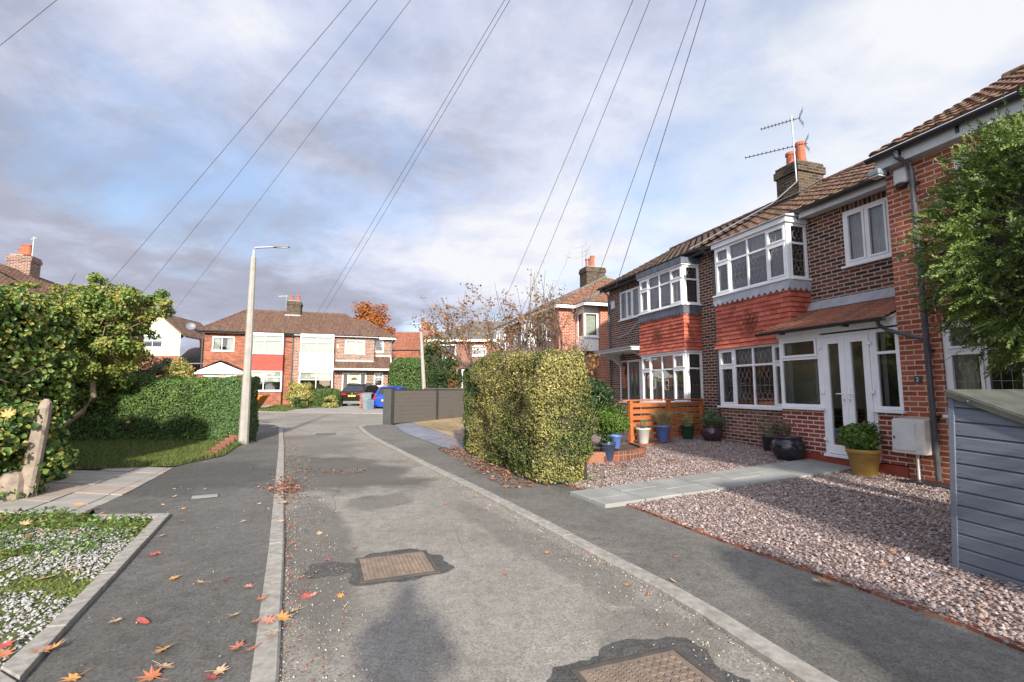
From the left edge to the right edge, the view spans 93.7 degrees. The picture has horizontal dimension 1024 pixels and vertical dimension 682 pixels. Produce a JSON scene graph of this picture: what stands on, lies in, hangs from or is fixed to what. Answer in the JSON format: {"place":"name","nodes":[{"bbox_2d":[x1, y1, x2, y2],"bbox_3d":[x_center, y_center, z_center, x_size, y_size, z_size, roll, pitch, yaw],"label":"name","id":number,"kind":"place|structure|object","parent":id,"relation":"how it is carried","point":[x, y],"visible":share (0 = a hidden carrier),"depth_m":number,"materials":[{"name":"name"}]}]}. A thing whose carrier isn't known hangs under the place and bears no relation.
{"place":"outdoors","nodes":[
{"label":"outdoors","id":0,"kind":"place"},
{"bbox_2d":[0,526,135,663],"bbox_3d":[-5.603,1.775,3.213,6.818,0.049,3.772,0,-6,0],"label":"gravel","id":1,"kind":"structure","parent":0,"point":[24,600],"depth_m":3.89,"materials":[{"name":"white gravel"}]},
{"bbox_2d":[22,423,278,681],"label":"pavement","id":2,"kind":"structure","parent":0,"point":[180,615],"depth_m":3.58,"materials":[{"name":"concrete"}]},
{"bbox_2d":[238,245,289,444],"bbox_3d":[-6.747,0.095,13.097,1.114,5.545,0.236,0,-6,0],"label":"street lamp","id":3,"kind":"object","parent":2,"relation":"on","point":[244,421],"visible":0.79,"depth_m":13.00,"materials":[{"name":"concrete"}]},
{"bbox_2d":[67,438,243,468],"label":"lawn","id":4,"kind":"structure","parent":0,"point":[150,465],"depth_m":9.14,"materials":[{"name":"green plant"}]},
{"bbox_2d":[9,272,176,427],"bbox_3d":[-11.416,0.445,12.483,5.745,4.537,3.390,0,-6,0],"label":"tree","id":5,"kind":"object","parent":4,"relation":"on","point":[109,319],"visible":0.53,"depth_m":12.15,"materials":[{"name":"green plant"}]},
{"bbox_2d":[66,365,215,441],"bbox_3d":[-10.769,1.781,13.867,5.278,2.149,1.973,0,-6,-2],"label":"hedge","id":6,"kind":"object","parent":4,"relation":"on","point":[160,408],"visible":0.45,"depth_m":13.20,"materials":[{"name":"green plant"}]},
{"bbox_2d":[197,376,260,440],"bbox_3d":[-7.998,1.901,13.571,1.466,1.847,0.765,0,-6,-2],"label":"hedge","id":7,"kind":"object","parent":4,"relation":"on","point":[224,416],"visible":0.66,"depth_m":13.30,"materials":[{"name":"green plant"}]},
{"bbox_2d":[88,404,561,517],"bbox_3d":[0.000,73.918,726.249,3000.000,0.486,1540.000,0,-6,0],"label":"ground","id":8,"kind":"structure","parent":0,"point":[91,512],"depth_m":9.97,"materials":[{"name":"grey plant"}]},
{"bbox_2d":[0,399,52,500],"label":"stone post","id":9,"kind":"object","parent":8,"relation":"on","point":[23,479],"visible":0.84,"depth_m":6.49,"materials":[{"name":"beige stone"}]},
{"bbox_2d":[0,626,64,681],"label":"edging kerb","id":10,"kind":"structure","parent":8,"relation":"on","point":[20,665],"depth_m":2.59,"materials":[{"name":"concrete"}]},
{"bbox_2d":[0,274,80,500],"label":"ivy hedge","id":11,"kind":"object","parent":8,"relation":"on","point":[39,334],"visible":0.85,"depth_m":7.25,"materials":[{"name":"green plant"}]},
{"bbox_2d":[0,511,152,667],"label":"moss bed","id":12,"kind":"object","parent":8,"relation":"on","point":[28,627],"visible":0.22,"depth_m":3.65,"materials":[{"name":"green plant"}]},
{"bbox_2d":[0,506,151,557],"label":"ground cover","id":13,"kind":"object","parent":12,"relation":"on","point":[40,547],"visible":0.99,"depth_m":4.86,"materials":[{"name":"green plant"}]},
{"bbox_2d":[47,573,114,631],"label":"edging kerb","id":14,"kind":"structure","parent":8,"relation":"on","point":[67,617],"depth_m":3.24,"materials":[{"name":"concrete"}]},
{"bbox_2d":[0,237,166,377],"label":"brick house","id":15,"kind":"structure","parent":8,"relation":"on","point":[24,264],"depth_m":25.24,"materials":[{"name":"brown brick"}]},
{"bbox_2d":[0,466,173,514],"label":"drive bed","id":16,"kind":"object","parent":8,"relation":"on","point":[99,469],"visible":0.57,"depth_m":8.81,"materials":[{"name":"concrete"}]},
{"bbox_2d":[0,500,47,513],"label":"paving slab","id":17,"kind":"structure","parent":16,"relation":"on","point":[24,505],"depth_m":6.02,"materials":[{"name":"concrete"}]},
{"bbox_2d":[19,491,72,501],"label":"paving slab","id":18,"kind":"structure","parent":16,"relation":"on","point":[49,496],"depth_m":6.53,"materials":[{"name":"concrete"}]},
{"bbox_2d":[23,502,86,513],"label":"paving slab","id":19,"kind":"structure","parent":16,"relation":"on","point":[52,504],"depth_m":5.94,"materials":[{"name":"concrete"}]},
{"bbox_2d":[45,483,91,492],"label":"paving slab","id":20,"kind":"structure","parent":16,"relation":"on","point":[67,487],"depth_m":7.16,"materials":[{"name":"concrete"}]},
{"bbox_2d":[51,493,107,503],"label":"paving slab","id":21,"kind":"structure","parent":16,"relation":"on","point":[76,498],"depth_m":6.44,"materials":[{"name":"concrete"}]},
{"bbox_2d":[64,476,110,484],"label":"paving slab","id":22,"kind":"structure","parent":16,"relation":"on","point":[88,480],"depth_m":7.68,"materials":[{"name":"concrete"}]},
{"bbox_2d":[75,485,126,494],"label":"paving slab","id":23,"kind":"structure","parent":16,"relation":"on","point":[102,489],"depth_m":6.99,"materials":[{"name":"concrete"}]},
{"bbox_2d":[100,537,147,576],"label":"edging kerb","id":24,"kind":"structure","parent":8,"relation":"on","point":[122,559],"depth_m":4.10,"materials":[{"name":"concrete"}]},
{"bbox_2d":[134,513,170,540],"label":"edging kerb","id":25,"kind":"structure","parent":8,"relation":"on","point":[154,525],"depth_m":5.01,"materials":[{"name":"concrete"}]},
{"bbox_2d":[141,357,181,376],"bbox_3d":[-24.868,2.852,33.992,3.571,3.518,2.414,0,-6,0],"label":"shrub","id":26,"kind":"object","parent":8,"relation":"on","point":[159,365],"visible":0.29,"depth_m":33.74,"materials":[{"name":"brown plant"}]},
{"bbox_2d":[139,313,204,376],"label":"house","id":27,"kind":"structure","parent":8,"relation":"on","point":[172,331],"depth_m":45.38,"materials":[{"name":"white paint"}]},
{"bbox_2d":[161,357,196,377],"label":"shrub","id":28,"kind":"object","parent":8,"relation":"on","point":[185,365],"visible":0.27,"depth_m":32.85,"materials":[{"name":"yellow plant"}]},
{"bbox_2d":[179,340,203,377],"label":"house","id":29,"kind":"structure","parent":8,"relation":"on","point":[191,355],"depth_m":52.95,"materials":[{"name":"grey tile"}]},
{"bbox_2d":[185,295,302,405],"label":"brick house","id":30,"kind":"structure","parent":8,"relation":"on","point":[272,349],"depth_m":34.34,"materials":[{"name":"red brick"}]},
{"bbox_2d":[212,336,234,351],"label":"window","id":31,"kind":"structure","parent":30,"relation":"in","point":[219,343],"depth_m":34.05,"materials":[{"name":"white paint"}]},
{"bbox_2d":[251,371,281,391],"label":"window","id":32,"kind":"structure","parent":30,"relation":"in","point":[270,374],"depth_m":34.24,"materials":[{"name":"white paint"}]},
{"bbox_2d":[252,334,283,353],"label":"window","id":33,"kind":"structure","parent":30,"relation":"in","point":[259,350],"depth_m":34.42,"materials":[{"name":"white paint"}]},
{"bbox_2d":[250,423,283,681],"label":"kerb","id":34,"kind":"structure","parent":8,"relation":"on","point":[266,658],"depth_m":3.36,"materials":[{"name":"concrete"}]},
{"bbox_2d":[307,388,341,407],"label":"hedge","id":35,"kind":"object","parent":8,"relation":"on","point":[320,394],"visible":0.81,"depth_m":30.79,"materials":[{"name":"plant"}]},
{"bbox_2d":[292,312,397,398],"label":"brick house","id":36,"kind":"structure","parent":8,"relation":"on","point":[340,351],"depth_m":36.48,"materials":[{"name":"brown brick"}]},
{"bbox_2d":[299,372,332,387],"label":"window","id":37,"kind":"structure","parent":36,"relation":"in","point":[329,375],"depth_m":35.21,"materials":[{"name":"white paint"}]},
{"bbox_2d":[300,335,333,354],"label":"window","id":38,"kind":"structure","parent":36,"relation":"in","point":[310,345],"depth_m":35.41,"materials":[{"name":"white paint"}]},
{"bbox_2d":[344,340,364,353],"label":"window","id":39,"kind":"structure","parent":36,"relation":"in","point":[351,346],"depth_m":36.73,"materials":[{"name":"white paint"}]},
{"bbox_2d":[341,383,378,405],"bbox_3d":[-10.576,3.854,34.361,2.180,1.648,4.538,0,-6,4],"label":"parked car","id":40,"kind":"object","parent":8,"relation":"on","point":[351,392],"visible":0.43,"depth_m":32.40,"materials":[{"name":"black paint"}]},
{"bbox_2d":[350,300,395,344],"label":"tree","id":41,"kind":"object","parent":8,"relation":"on","point":[369,314],"visible":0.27,"depth_m":47.91,"materials":[{"name":"orange plant"}]},
{"bbox_2d":[388,357,427,388],"bbox_3d":[-6.949,2.811,31.986,2.629,3.487,2.193,0,-6,0],"label":"hedge","id":42,"kind":"object","parent":8,"relation":"on","point":[405,372],"visible":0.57,"depth_m":31.19,"materials":[{"name":"green plant"}]},
{"bbox_2d":[392,320,440,360],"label":"house","id":43,"kind":"structure","parent":8,"relation":"on","point":[407,340],"depth_m":55.40,"materials":[{"name":"brick"}]},
{"bbox_2d":[383,388,464,424],"bbox_3d":[-2.647,2.955,22.114,0.362,1.520,8.076,-4,-7,35],"label":"fence","id":44,"kind":"object","parent":8,"relation":"on","point":[400,406],"visible":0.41,"depth_m":20.23,"materials":[{"name":"grey wood"}]},
{"bbox_2d":[427,355,465,387],"bbox_3d":[-4.235,2.713,32.910,2.782,3.550,2.596,-4,-7,33],"label":"conifer","id":45,"kind":"object","parent":8,"relation":"on","point":[443,375],"visible":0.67,"depth_m":32.56,"materials":[{"name":"green plant"}]},
{"bbox_2d":[425,321,505,387],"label":"brick house","id":46,"kind":"structure","parent":8,"relation":"on","point":[462,351],"depth_m":40.18,"materials":[{"name":"white paint"}]},
{"bbox_2d":[494,288,596,350],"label":"brick house","id":47,"kind":"structure","parent":8,"relation":"on","point":[498,334],"depth_m":30.60,"materials":[{"name":"brick"}]},
{"bbox_2d":[519,242,613,408],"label":"brick house","id":48,"kind":"structure","parent":8,"relation":"on","point":[591,322],"depth_m":23.21,"materials":[{"name":"red brick"}]},
{"bbox_2d":[583,312,598,337],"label":"window","id":49,"kind":"structure","parent":48,"relation":"in","point":[586,326],"depth_m":22.90,"materials":[{"name":"white paint"}]},
{"bbox_2d":[358,422,837,681],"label":"kerb","id":50,"kind":"structure","parent":8,"relation":"on","point":[792,666],"depth_m":3.44,"materials":[{"name":"concrete"}]},
{"bbox_2d":[588,442,645,463],"bbox_3d":[1.692,2.349,9.925,2.334,0.300,1.591,1,-6,-7],"label":"brick planter","id":51,"kind":"object","parent":8,"relation":"on","point":[631,450],"visible":0.35,"depth_m":9.37,"materials":[{"name":"brick"}]},
{"bbox_2d":[588,377,616,420],"bbox_3d":[1.726,1.293,10.498,1.143,1.134,1.150,0,-6,0],"label":"rhododendron","id":52,"kind":"object","parent":51,"relation":"on","point":[603,389],"visible":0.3,"depth_m":10.23,"materials":[{"name":"green plant"}]},
{"bbox_2d":[594,402,631,436],"bbox_3d":[2.096,1.776,10.232,0.865,0.933,0.956,5,-8,-41],"label":"shrub","id":53,"kind":"object","parent":51,"relation":"on","point":[612,422],"visible":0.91,"depth_m":9.98,"materials":[{"name":"green plant"}]},
{"bbox_2d":[434,421,1023,646],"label":"gravel drive","id":54,"kind":"structure","parent":8,"relation":"on","point":[596,438],"depth_m":4.99,"materials":[{"name":"grey gravel"}]},
{"bbox_2d":[412,417,463,438],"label":"gold gravel","id":55,"kind":"structure","parent":54,"relation":"on","point":[450,426],"depth_m":18.32,"materials":[{"name":"gravel"}]},
{"bbox_2d":[412,239,600,374],"bbox_3d":[-0.050,-0.259,12.002,5.160,5.722,3.294,5,-8,-41],"label":"tree","id":56,"kind":"object","parent":54,"relation":"on","point":[536,334],"visible":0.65,"depth_m":12.27,"materials":[{"name":"brown plant"}]},
{"bbox_2d":[457,332,606,483],"bbox_3d":[0.085,1.177,9.834,1.751,2.518,5.582,2,-6,-19],"label":"hedge","id":57,"kind":"object","parent":54,"relation":"on","point":[531,414],"visible":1,"depth_m":7.75,"materials":[{"name":"green plant"}]},
{"bbox_2d":[621,440,674,445],"bbox_3d":[3.771,2.508,11.668,3.000,0.170,0.420,4,-7,-31],"label":"brick edging","id":58,"kind":"object","parent":54,"relation":"on","point":[654,442],"visible":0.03,"depth_m":11.27,"materials":[{"name":"brick"}]},
{"bbox_2d":[635,417,650,443],"bbox_3d":[3.058,2.043,11.120,0.642,0.648,0.540,-3,-6,26],"label":"plant pot","id":59,"kind":"object","parent":58,"relation":"on","point":[642,432],"visible":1,"depth_m":11.00,"materials":[{"name":"ceramic"}]},
{"bbox_2d":[619,399,703,442],"bbox_3d":[3.769,1.952,11.828,2.905,1.030,0.120,4,-7,-31],"label":"wooden fence","id":60,"kind":"object","parent":58,"relation":"on","point":[668,404],"visible":0.61,"depth_m":11.83,"materials":[{"name":"orange wood"}]},
{"bbox_2d":[648,410,681,441],"bbox_3d":[3.568,2.011,11.487,0.922,0.783,0.892,0,-6,0],"label":"plant pot","id":61,"kind":"object","parent":58,"relation":"on","point":[662,426],"visible":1,"depth_m":11.36,"materials":[{"name":"blue ceramic"}]},
{"bbox_2d":[680,410,694,438],"bbox_3d":[4.386,2.046,11.987,0.502,0.815,0.765,0,-6,0],"label":"plant pot","id":62,"kind":"object","parent":54,"relation":"on","point":[687,429],"visible":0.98,"depth_m":11.81,"materials":[{"name":"green ceramic"}]},
{"bbox_2d":[570,459,851,507],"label":"garden path","id":63,"kind":"structure","parent":54,"relation":"on","point":[616,495],"depth_m":7.09,"materials":[{"name":"grey concrete"}]},
{"bbox_2d":[697,407,725,441],"bbox_3d":[4.811,1.998,11.502,0.693,0.816,0.536,2,-6,-17],"label":"plant pot","id":64,"kind":"object","parent":54,"relation":"on","point":[711,430],"visible":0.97,"depth_m":11.36,"materials":[{"name":"ceramic"}]},
{"bbox_2d":[752,415,782,450],"bbox_3d":[5.395,1.902,10.034,0.933,0.806,0.726,4,-7,-36],"label":"plant pot","id":65,"kind":"object","parent":54,"relation":"on","point":[767,440],"visible":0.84,"depth_m":9.93,"materials":[{"name":"black plastic"}]},
{"bbox_2d":[770,419,805,460],"bbox_3d":[5.156,1.843,8.977,0.590,0.780,0.590,0,-6,0],"label":"plant pot","id":66,"kind":"object","parent":54,"relation":"on","point":[787,446],"visible":0.97,"depth_m":8.78,"materials":[{"name":"black ceramic"}]},
{"bbox_2d":[566,439,1023,648],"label":"gravel","id":67,"kind":"structure","parent":54,"relation":"on","point":[907,582],"depth_m":5.17,"materials":[{"name":"grey gravel"}]},
{"bbox_2d":[598,430,615,461],"bbox_3d":[1.845,2.016,9.292,0.342,0.597,0.343,0,-6,0],"label":"plant pot","id":68,"kind":"object","parent":67,"relation":"on","point":[609,445],"visible":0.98,"depth_m":9.17,"materials":[{"name":"blue ceramic"}]},
{"bbox_2d":[838,421,882,476],"bbox_3d":[5.500,1.700,7.600,0.693,0.869,0.563,4,-7,-37],"label":"plant pot","id":69,"kind":"object","parent":54,"relation":"on","point":[859,441],"visible":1,"depth_m":7.48,"materials":[{"name":"yellow ceramic"}]},
{"bbox_2d":[896,479,949,489],"bbox_3d":[5.960,2.025,6.731,0.330,0.050,0.866,2,-6,-18],"label":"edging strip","id":70,"kind":"object","parent":54,"relation":"on","point":[928,483],"visible":0.46,"depth_m":6.81,"materials":[{"name":"plastic"}]},
{"bbox_2d":[894,87,1023,388],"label":"tree","id":71,"kind":"object","parent":54,"relation":"on","point":[988,280],"visible":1,"depth_m":4.97,"materials":[{"name":"green plant"}]},
{"bbox_2d":[944,389,1023,586],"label":"garden shed","id":72,"kind":"structure","parent":54,"relation":"on","point":[986,444],"depth_m":3.67,"materials":[{"name":"grey paint"}]},
{"bbox_2d":[563,483,1023,652],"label":"edging strip","id":73,"kind":"object","parent":8,"relation":"on","point":[999,640],"visible":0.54,"depth_m":3.59,"materials":[{"name":"brick"}]},
{"bbox_2d":[691,64,1023,483],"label":"brick house","id":74,"kind":"structure","parent":8,"relation":"on","point":[822,335],"depth_m":8.86,"materials":[{"name":"red brick"}]},
{"bbox_2d":[718,252,734,290],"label":"window","id":75,"kind":"structure","parent":74,"relation":"in","point":[722,280],"depth_m":12.04,"materials":[{"name":"white plastic"}]},
{"bbox_2d":[722,353,740,403],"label":"window","id":76,"kind":"structure","parent":74,"relation":"in","point":[728,378],"depth_m":11.78,"materials":[{"name":"white plastic"}]},
{"bbox_2d":[717,343,786,410],"bbox_3d":[5.442,0.812,10.757,0.228,1.415,2.200,2,-6,-18],"label":"window","id":77,"kind":"structure","parent":74,"relation":"in","point":[756,356],"depth_m":10.90,"materials":[{"name":"white plastic"}]},
{"bbox_2d":[713,222,790,297],"bbox_3d":[5.442,-1.780,11.016,0.228,1.225,2.200,2,-6,-18],"label":"window","id":78,"kind":"structure","parent":74,"relation":"in","point":[776,238],"depth_m":10.92,"materials":[{"name":"white plastic"}]},
{"bbox_2d":[788,223,811,280],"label":"window","id":79,"kind":"structure","parent":74,"relation":"in","point":[803,227],"depth_m":10.12,"materials":[{"name":"white plastic"}]},
{"bbox_2d":[784,341,818,403],"bbox_3d":[5.840,0.635,9.668,0.920,1.340,0.060,2,-6,-18],"label":"window","id":80,"kind":"structure","parent":74,"relation":"in","point":[804,371],"depth_m":9.68,"materials":[{"name":"clear glass"}]},
{"bbox_2d":[778,334,825,410],"bbox_3d":[5.503,0.603,9.123,0.235,1.385,0.970,2,-6,-18],"label":"window","id":81,"kind":"structure","parent":74,"relation":"in","point":[790,405],"depth_m":9.32,"materials":[{"name":"white plastic"}]},
{"bbox_2d":[818,336,849,454],"bbox_3d":[5.658,0.944,8.424,0.126,2.036,0.470,2,-6,-18],"label":"door","id":82,"kind":"structure","parent":74,"relation":"in","point":[832,447],"depth_m":8.46,"materials":[{"name":"white plastic"}]},
{"bbox_2d":[843,333,877,447],"bbox_3d":[5.804,0.899,7.976,0.126,2.036,0.470,2,-6,-18],"label":"door","id":83,"kind":"structure","parent":74,"relation":"in","point":[848,339],"depth_m":8.08,"materials":[{"name":"white plastic"}]},
{"bbox_2d":[841,197,891,268],"bbox_3d":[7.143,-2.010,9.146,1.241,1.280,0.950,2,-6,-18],"label":"window","id":84,"kind":"structure","parent":74,"relation":"in","point":[866,228],"depth_m":8.99,"materials":[{"name":"white plastic"}]},
{"bbox_2d":[878,338,900,410],"bbox_3d":[6.762,1.043,8.421,0.030,2.200,0.750,2,-6,-18],"label":"window","id":85,"kind":"structure","parent":74,"relation":"in","point":[889,342],"depth_m":8.51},
{"bbox_2d":[872,327,906,413],"bbox_3d":[5.989,0.463,7.623,0.235,1.345,0.478,2,-6,-18],"label":"window","id":86,"kind":"structure","parent":74,"relation":"in","point":[876,353],"depth_m":7.73,"materials":[{"name":"white plastic"}]},
{"bbox_2d":[941,318,1023,417],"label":"window","id":87,"kind":"structure","parent":74,"relation":"in","point":[959,375],"depth_m":6.82,"materials":[{"name":"white plastic"}]},
{"bbox_2d":[285,405,382,412],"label":"driveway","id":88,"kind":"structure","parent":0,"point":[356,409],"depth_m":27.41,"materials":[{"name":"concrete"}]},
{"bbox_2d":[417,333,451,387],"bbox_3d":[-6.023,2.033,35.941,3.737,5.506,2.854,0,-6,0],"label":"conifer","id":89,"kind":"object","parent":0,"point":[432,357],"visible":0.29,"depth_m":35.46,"materials":[{"name":"green plant"}]},
{"bbox_2d":[0,0,1023,363],"label":"sky","id":90,"kind":"structure","parent":0,"point":[111,111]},
{"bbox_2d":[251,412,792,681],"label":"road","id":91,"kind":"structure","parent":0,"point":[424,624],"depth_m":3.57,"materials":[{"name":"grey asphalt"}]},
{"bbox_2d":[263,467,370,509],"bbox_3d":[-3.344,2.198,7.395,1.679,0.052,3.105,0,-6,0],"label":"leaf drift","id":92,"kind":"object","parent":91,"relation":"on","point":[282,488],"visible":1,"depth_m":7.18,"materials":[{"name":"plant"}]},
{"bbox_2d":[283,430,356,681],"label":"leaf litter","id":93,"kind":"object","parent":91,"relation":"on","point":[287,648],"visible":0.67,"depth_m":3.81,"materials":[{"name":"plant"}]},
{"bbox_2d":[304,561,355,578],"bbox_3d":[-1.517,1.906,4.018,0.430,0.001,0.365,3,-6,-24],"label":"tar patch","id":94,"kind":"object","parent":91,"relation":"on","point":[323,570],"visible":1,"depth_m":4.00,"materials":[{"name":"asphalt"}]},
{"bbox_2d":[346,548,454,585],"bbox_3d":[-0.970,1.912,4.112,0.851,0.001,0.769,2,-6,-23],"label":"tar patch","id":95,"kind":"object","parent":91,"relation":"on","point":[442,565],"visible":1,"depth_m":3.99,"materials":[{"name":"asphalt"}]},
{"bbox_2d":[355,550,439,583],"bbox_3d":[-0.988,1.905,4.086,0.629,0.013,0.580,2,-6,-21],"label":"manhole cover","id":96,"kind":"object","parent":95,"relation":"on","point":[392,566],"visible":1,"depth_m":4.05,"materials":[{"name":"metal"}]},
{"bbox_2d":[279,434,797,681],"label":"kerb grit","id":97,"kind":"object","parent":91,"relation":"on","point":[474,507],"visible":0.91,"depth_m":3.62,"materials":[{"name":"gravel"}]},
{"bbox_2d":[547,637,749,681],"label":"tar patch","id":98,"kind":"object","parent":91,"relation":"on","point":[625,648],"visible":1,"depth_m":2.71,"materials":[{"name":"black asphalt"}]},
{"bbox_2d":[570,646,720,681],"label":"manhole cover","id":99,"kind":"object","parent":98,"relation":"on","point":[671,664],"visible":1,"depth_m":2.55,"materials":[{"name":"metal"}]},
{"bbox_2d":[593,200,777,431],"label":"brick house","id":100,"kind":"structure","parent":0,"point":[661,329],"depth_m":14.47,"materials":[{"name":"red brick"}]},
{"bbox_2d":[618,286,639,321],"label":"window","id":101,"kind":"structure","parent":100,"relation":"in","point":[630,298],"depth_m":16.86,"materials":[{"name":"white plastic"}]},
{"bbox_2d":[629,361,640,421],"bbox_3d":[4.191,1.773,16.371,0.109,2.130,0.656,2,-6,-18],"label":"door","id":102,"kind":"structure","parent":100,"relation":"in","point":[634,379],"depth_m":16.39,"materials":[{"name":"brown glass"}]},
{"bbox_2d":[637,265,684,315],"bbox_3d":[4.402,-1.450,14.220,0.228,1.125,2.190,2,-6,-18],"label":"window","id":103,"kind":"structure","parent":100,"relation":"in","point":[659,291],"depth_m":14.19,"materials":[{"name":"white plastic"}]},
{"bbox_2d":[640,352,688,402],"bbox_3d":[4.402,1.112,13.963,0.228,1.435,2.190,2,-6,-18],"label":"window","id":104,"kind":"structure","parent":100,"relation":"in","point":[677,362],"depth_m":13.93,"materials":[{"name":"white plastic"}]},
{"bbox_2d":[684,265,701,305],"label":"window","id":105,"kind":"structure","parent":100,"relation":"in","point":[685,266],"depth_m":13.33,"materials":[{"name":"white plastic"}]},
{"bbox_2d":[687,352,703,401],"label":"window","id":106,"kind":"structure","parent":100,"relation":"in","point":[698,353],"depth_m":13.08,"materials":[{"name":"white plastic"}]},
{"bbox_2d":[362,424,1023,681],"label":"pavement","id":107,"kind":"structure","parent":0,"point":[839,632],"depth_m":3.38,"materials":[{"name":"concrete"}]},
{"bbox_2d":[395,422,464,449],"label":"block paving","id":108,"kind":"structure","parent":107,"relation":"on","point":[420,432],"depth_m":15.33,"materials":[{"name":"concrete"}]},
{"bbox_2d":[438,445,549,487],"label":"hedge litter","id":109,"kind":"object","parent":107,"relation":"on","point":[484,466],"visible":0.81,"depth_m":8.82,"materials":[{"name":"brown plant"}]},
{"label":"lawn","id":110,"kind":"structure","parent":0,"visible":0},
{"bbox_2d":[283,380,314,406],"bbox_3d":[-13.393,3.369,30.359,1.813,1.766,1.779,0,-6,0],"label":"shrub","id":111,"kind":"object","parent":110,"relation":"on","point":[302,390],"visible":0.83,"depth_m":29.98,"materials":[{"name":"yellow plant"}]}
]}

